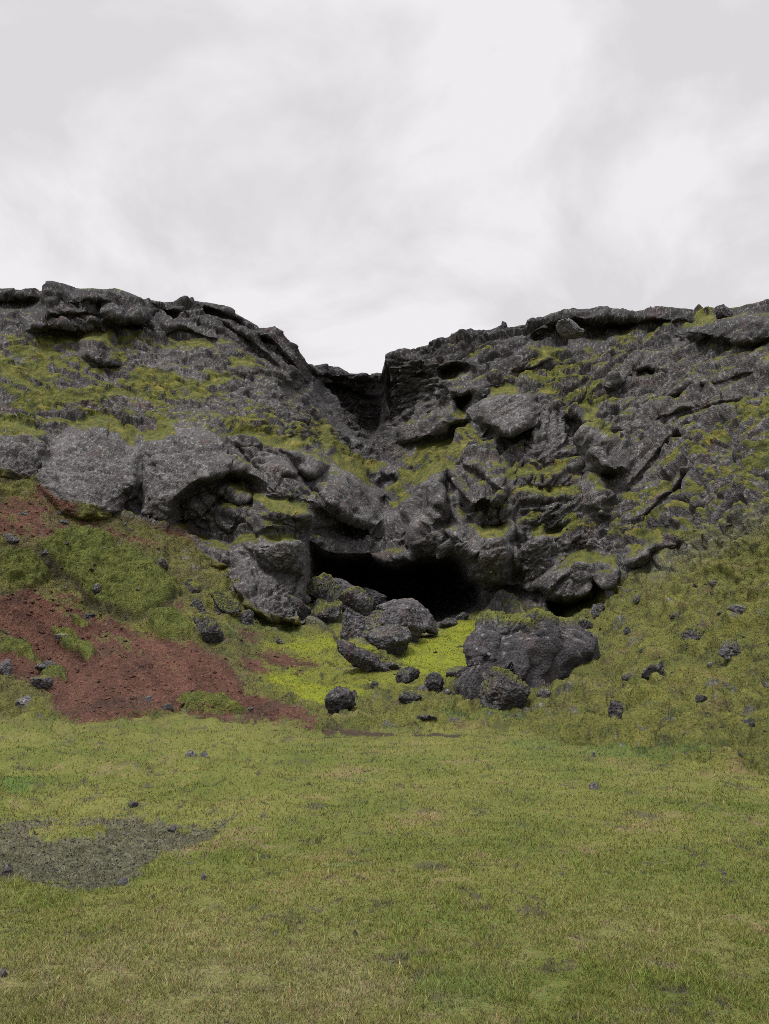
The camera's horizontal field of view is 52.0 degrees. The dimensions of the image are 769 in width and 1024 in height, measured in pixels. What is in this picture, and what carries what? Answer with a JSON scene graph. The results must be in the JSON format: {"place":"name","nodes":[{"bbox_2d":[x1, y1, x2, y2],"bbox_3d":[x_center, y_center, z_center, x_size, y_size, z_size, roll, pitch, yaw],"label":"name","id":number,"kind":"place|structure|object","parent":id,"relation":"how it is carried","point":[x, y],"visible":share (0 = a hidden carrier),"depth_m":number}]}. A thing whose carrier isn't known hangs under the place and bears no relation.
{"place":"outdoors","nodes":[
{"label":"outdoors","id":0,"kind":"place"},
{"bbox_2d":[0,813,228,889],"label":"gravel","id":1,"kind":"structure","parent":0,"point":[63,864],"depth_m":6.33},
{"bbox_2d":[0,481,316,730],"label":"scree slope","id":2,"kind":"structure","parent":0,"point":[150,643],"depth_m":22.36},
{"bbox_2d":[0,659,11,675],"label":"rock","id":3,"kind":"object","parent":2,"relation":"on","point":[5,666],"visible":0.64,"depth_m":21.49},
{"bbox_2d":[15,510,27,514],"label":"rock","id":4,"kind":"object","parent":2,"relation":"on","point":[25,512],"visible":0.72,"depth_m":29.85},
{"bbox_2d":[59,519,68,524],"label":"stone","id":5,"kind":"object","parent":2,"relation":"on","point":[62,521],"visible":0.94,"depth_m":29.77},
{"bbox_2d":[84,613,91,618],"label":"stone","id":6,"kind":"object","parent":2,"relation":"on","point":[87,616],"visible":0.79,"depth_m":25.39},
{"bbox_2d":[144,695,151,700],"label":"stone","id":7,"kind":"object","parent":2,"relation":"on","point":[148,698],"visible":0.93,"depth_m":18.77},
{"bbox_2d":[163,703,173,711],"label":"stone","id":8,"kind":"object","parent":2,"relation":"on","point":[168,706],"visible":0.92,"depth_m":18.03},
{"bbox_2d":[339,586,372,616],"bbox_3d":[-1.081,3.549,30.335,1.321,1.347,1.334,0,-10,0],"label":"boulder","id":9,"kind":"object","parent":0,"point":[356,599],"visible":0.67,"depth_m":29.88},
{"bbox_2d":[0,281,768,643],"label":"cliff","id":10,"kind":"structure","parent":0,"point":[186,471],"depth_m":35.63},
{"bbox_2d":[303,593,310,605],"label":"boulder","id":11,"kind":"object","parent":10,"relation":"on","point":[306,599],"visible":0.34,"depth_m":29.73},
{"bbox_2d":[307,572,341,601],"bbox_3d":[-2.434,3.056,31.294,1.516,1.302,1.120,0,-10,0],"label":"boulder","id":12,"kind":"object","parent":10,"relation":"on","point":[323,585],"visible":0.78,"depth_m":30.94},
{"bbox_2d":[310,600,342,622],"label":"boulder","id":13,"kind":"object","parent":10,"relation":"on","point":[327,612],"visible":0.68,"depth_m":28.93},
{"bbox_2d":[332,578,354,591],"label":"boulder","id":14,"kind":"object","parent":10,"relation":"on","point":[343,584],"visible":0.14,"depth_m":32.45},
{"bbox_2d":[362,610,382,640],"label":"boulder","id":15,"kind":"object","parent":10,"relation":"on","point":[372,620],"visible":0.43,"depth_m":26.61},
{"bbox_2d":[363,588,386,610],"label":"boulder","id":16,"kind":"object","parent":10,"relation":"on","point":[377,598],"visible":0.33,"depth_m":35.15},
{"bbox_2d":[0,288,768,643],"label":"moss","id":17,"kind":"object","parent":10,"relation":"on","point":[34,398],"visible":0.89,"depth_m":37.42},
{"bbox_2d":[556,318,583,339],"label":"boulder","id":18,"kind":"object","parent":10,"relation":"on","point":[568,328],"visible":1,"depth_m":40.00},
{"bbox_2d":[715,307,732,318],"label":"rock","id":19,"kind":"object","parent":10,"relation":"on","point":[723,312],"visible":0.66,"depth_m":37.63},
{"bbox_2d":[0,710,768,1023],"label":"meadow","id":20,"kind":"structure","parent":0,"point":[137,769],"depth_m":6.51},
{"bbox_2d":[0,967,6,976],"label":"stone","id":21,"kind":"object","parent":20,"relation":"on","point":[3,972],"visible":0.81,"depth_m":3.83},
{"bbox_2d":[0,862,12,876],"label":"stone","id":22,"kind":"object","parent":20,"relation":"on","point":[8,868],"visible":0.54,"depth_m":5.72},
{"bbox_2d":[117,877,127,885],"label":"stone","id":23,"kind":"object","parent":20,"relation":"on","point":[123,881],"visible":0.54,"depth_m":5.59},
{"bbox_2d":[129,801,137,807],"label":"stone","id":24,"kind":"object","parent":20,"relation":"on","point":[132,804],"visible":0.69,"depth_m":7.88},
{"bbox_2d":[168,826,175,832],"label":"stone","id":25,"kind":"object","parent":20,"relation":"on","point":[172,828],"visible":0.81,"depth_m":6.99},
{"bbox_2d":[185,750,197,757],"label":"rock","id":26,"kind":"object","parent":20,"relation":"on","point":[191,752],"visible":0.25,"depth_m":11.34},
{"bbox_2d":[200,750,208,757],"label":"rock","id":27,"kind":"object","parent":20,"relation":"on","point":[204,752],"visible":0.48,"depth_m":11.19},
{"bbox_2d":[589,781,599,788],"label":"stone","id":28,"kind":"object","parent":20,"relation":"on","point":[593,785],"visible":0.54,"depth_m":8.84},
{"bbox_2d":[0,468,768,774],"bbox_3d":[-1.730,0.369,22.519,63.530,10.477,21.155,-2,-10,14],"label":"hillside","id":29,"kind":"structure","parent":0,"point":[631,718],"depth_m":20.90},
{"bbox_2d":[3,533,18,544],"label":"rock","id":30,"kind":"object","parent":29,"relation":"on","point":[11,538],"visible":0.91,"depth_m":28.01},
{"bbox_2d":[15,695,31,706],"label":"rock","id":31,"kind":"object","parent":29,"relation":"on","point":[22,701],"visible":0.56,"depth_m":18.61},
{"bbox_2d":[29,675,52,688],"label":"rock","id":32,"kind":"object","parent":29,"relation":"on","point":[44,681],"visible":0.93,"depth_m":20.11},
{"bbox_2d":[35,660,55,670],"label":"rock","id":33,"kind":"object","parent":29,"relation":"on","point":[42,665],"visible":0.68,"depth_m":21.68},
{"bbox_2d":[53,632,68,640],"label":"rock","id":34,"kind":"object","parent":29,"relation":"on","point":[57,636],"visible":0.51,"depth_m":23.94},
{"bbox_2d":[92,583,100,594],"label":"rock","id":35,"kind":"object","parent":29,"relation":"on","point":[96,588],"visible":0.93,"depth_m":25.87},
{"bbox_2d":[156,557,167,570],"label":"rock","id":36,"kind":"object","parent":29,"relation":"on","point":[162,562],"visible":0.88,"depth_m":28.03},
{"bbox_2d":[183,578,201,592],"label":"rock","id":37,"kind":"object","parent":29,"relation":"on","point":[194,586],"visible":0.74,"depth_m":27.65},
{"bbox_2d":[190,597,205,611],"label":"rock","id":38,"kind":"object","parent":29,"relation":"on","point":[197,603],"visible":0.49,"depth_m":26.07},
{"bbox_2d":[193,611,223,642],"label":"rock","id":39,"kind":"object","parent":29,"relation":"on","point":[209,627],"visible":0.98,"depth_m":23.43},
{"bbox_2d":[209,589,241,613],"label":"rock","id":40,"kind":"object","parent":29,"relation":"on","point":[227,604],"visible":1,"depth_m":26.40},
{"bbox_2d":[229,578,239,592],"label":"rock","id":41,"kind":"object","parent":29,"relation":"on","point":[236,580],"visible":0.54,"depth_m":28.69},
{"bbox_2d":[239,609,253,624],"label":"rock","id":42,"kind":"object","parent":29,"relation":"on","point":[246,617],"visible":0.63,"depth_m":26.46},
{"bbox_2d":[274,638,282,643],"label":"rock","id":43,"kind":"object","parent":29,"relation":"on","point":[278,640],"visible":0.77,"depth_m":25.92},
{"bbox_2d":[286,594,311,624],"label":"boulder","id":44,"kind":"object","parent":29,"relation":"on","point":[302,609],"visible":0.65,"depth_m":28.66},
{"bbox_2d":[324,686,355,714],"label":"boulder","id":45,"kind":"object","parent":29,"relation":"on","point":[337,699],"visible":0.88,"depth_m":15.81},
{"bbox_2d":[340,608,364,640],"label":"boulder","id":46,"kind":"object","parent":29,"relation":"on","point":[353,623],"visible":0.7,"depth_m":26.52},
{"bbox_2d":[336,639,389,671],"bbox_3d":[-0.567,3.922,21.171,1.443,1.013,0.855,0,-10,0],"label":"boulder","id":47,"kind":"object","parent":29,"relation":"on","point":[359,657],"visible":0.96,"depth_m":20.88},
{"bbox_2d":[371,681,377,688],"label":"stone","id":48,"kind":"object","parent":29,"relation":"on","point":[373,684],"visible":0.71,"depth_m":18.14},
{"bbox_2d":[372,649,390,662],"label":"rock","id":49,"kind":"object","parent":29,"relation":"on","point":[382,655],"visible":0.37,"depth_m":22.31},
{"bbox_2d":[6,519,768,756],"bbox_3d":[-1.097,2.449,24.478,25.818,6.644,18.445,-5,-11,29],"label":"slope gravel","id":50,"kind":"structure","parent":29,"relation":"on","point":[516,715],"depth_m":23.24},
{"bbox_2d":[368,623,411,654],"bbox_3d":[0.186,4.030,24.561,1.226,1.116,1.148,-6,-11,33],"label":"boulder","id":51,"kind":"object","parent":29,"relation":"on","point":[395,639],"visible":0.91,"depth_m":24.28},
{"bbox_2d":[384,662,400,669],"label":"rock","id":52,"kind":"object","parent":29,"relation":"on","point":[392,665],"visible":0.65,"depth_m":21.75},
{"bbox_2d":[379,603,425,641],"bbox_3d":[0.565,3.849,26.555,1.669,1.518,1.182,0,-10,0],"label":"boulder","id":53,"kind":"object","parent":29,"relation":"on","point":[407,616],"visible":0.52,"depth_m":26.35},
{"bbox_2d":[376,598,437,634],"bbox_3d":[0.813,3.755,28.409,2.280,1.343,1.374,0,-10,0],"label":"boulder","id":54,"kind":"object","parent":29,"relation":"on","point":[429,623],"visible":0.4,"depth_m":28.20},
{"bbox_2d":[395,666,419,683],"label":"boulder","id":55,"kind":"object","parent":29,"relation":"on","point":[408,674],"visible":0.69,"depth_m":19.50},
{"bbox_2d":[399,690,421,703],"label":"rock","id":56,"kind":"object","parent":29,"relation":"on","point":[407,697],"visible":0.98,"depth_m":16.04},
{"bbox_2d":[417,685,428,690],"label":"rock","id":57,"kind":"object","parent":29,"relation":"on","point":[423,687],"visible":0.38,"depth_m":18.36},
{"bbox_2d":[417,713,436,720],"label":"rock","id":58,"kind":"object","parent":29,"relation":"on","point":[427,716],"visible":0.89,"depth_m":15.47},
{"bbox_2d":[424,672,443,692],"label":"rock","id":59,"kind":"object","parent":29,"relation":"on","point":[434,681],"visible":0.88,"depth_m":18.58},
{"bbox_2d":[439,618,456,627],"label":"rock","id":60,"kind":"object","parent":29,"relation":"on","point":[447,622],"visible":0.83,"depth_m":30.03},
{"bbox_2d":[443,689,454,694],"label":"rock","id":61,"kind":"object","parent":29,"relation":"on","point":[447,691],"visible":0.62,"depth_m":18.21},
{"bbox_2d":[446,665,464,677],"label":"rock","id":62,"kind":"object","parent":29,"relation":"on","point":[456,671],"visible":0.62,"depth_m":20.51},
{"bbox_2d":[455,612,468,619],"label":"rock","id":63,"kind":"object","parent":29,"relation":"on","point":[463,616],"visible":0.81,"depth_m":30.82},
{"bbox_2d":[479,666,530,709],"bbox_3d":[2.638,3.949,17.459,0.827,1.040,1.098,6,-12,-33],"label":"boulder","id":64,"kind":"object","parent":29,"relation":"on","point":[502,688],"visible":0.91,"depth_m":17.20},
{"bbox_2d":[453,608,599,699],"bbox_3d":[3.603,4.017,19.631,5.102,3.233,2.302,7,-12,-35],"label":"boulder","id":65,"kind":"object","parent":29,"relation":"on","point":[537,648],"visible":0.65,"depth_m":18.66},
{"bbox_2d":[536,688,550,697],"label":"rock","id":66,"kind":"object","parent":29,"relation":"on","point":[543,692],"visible":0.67,"depth_m":17.24},
{"bbox_2d":[577,616,592,628],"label":"rock","id":67,"kind":"object","parent":29,"relation":"on","point":[582,622],"visible":0.59,"depth_m":25.06},
{"bbox_2d":[591,603,604,617],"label":"rock","id":68,"kind":"object","parent":29,"relation":"on","point":[597,609],"visible":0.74,"depth_m":26.36},
{"bbox_2d":[605,589,614,598],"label":"rock","id":69,"kind":"object","parent":29,"relation":"on","point":[609,593],"visible":0.87,"depth_m":27.17},
{"bbox_2d":[608,699,623,718],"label":"rock","id":70,"kind":"object","parent":29,"relation":"on","point":[615,708],"visible":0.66,"depth_m":13.98},
{"bbox_2d":[621,672,632,680],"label":"rock","id":71,"kind":"object","parent":29,"relation":"on","point":[626,676],"visible":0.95,"depth_m":17.79},
{"bbox_2d":[623,626,630,634],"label":"stone","id":72,"kind":"object","parent":29,"relation":"on","point":[626,630],"visible":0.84,"depth_m":21.75},
{"bbox_2d":[632,593,639,602],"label":"rock","id":73,"kind":"object","parent":29,"relation":"on","point":[636,598],"visible":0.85,"depth_m":25.51},
{"bbox_2d":[641,659,664,680],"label":"rock","id":74,"kind":"object","parent":29,"relation":"on","point":[649,669],"visible":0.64,"depth_m":16.88},
{"bbox_2d":[680,625,705,639],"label":"rock","id":75,"kind":"object","parent":29,"relation":"on","point":[694,632],"visible":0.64,"depth_m":19.27},
{"bbox_2d":[695,694,707,702],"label":"rock","id":76,"kind":"object","parent":29,"relation":"on","point":[700,697],"visible":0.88,"depth_m":13.33},
{"bbox_2d":[709,580,716,586],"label":"stone","id":77,"kind":"object","parent":29,"relation":"on","point":[712,583],"visible":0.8,"depth_m":22.58},
{"bbox_2d":[718,637,740,660],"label":"rock","id":78,"kind":"object","parent":29,"relation":"on","point":[729,648],"visible":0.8,"depth_m":16.50},
{"bbox_2d":[727,603,745,614],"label":"rock","id":79,"kind":"object","parent":29,"relation":"on","point":[738,608],"visible":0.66,"depth_m":19.28},
{"bbox_2d":[742,716,754,726],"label":"rock","id":80,"kind":"object","parent":29,"relation":"on","point":[750,720],"visible":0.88,"depth_m":11.74},
{"bbox_2d":[0,0,768,374],"label":"sky","id":81,"kind":"structure","parent":0,"point":[360,181]}
]}

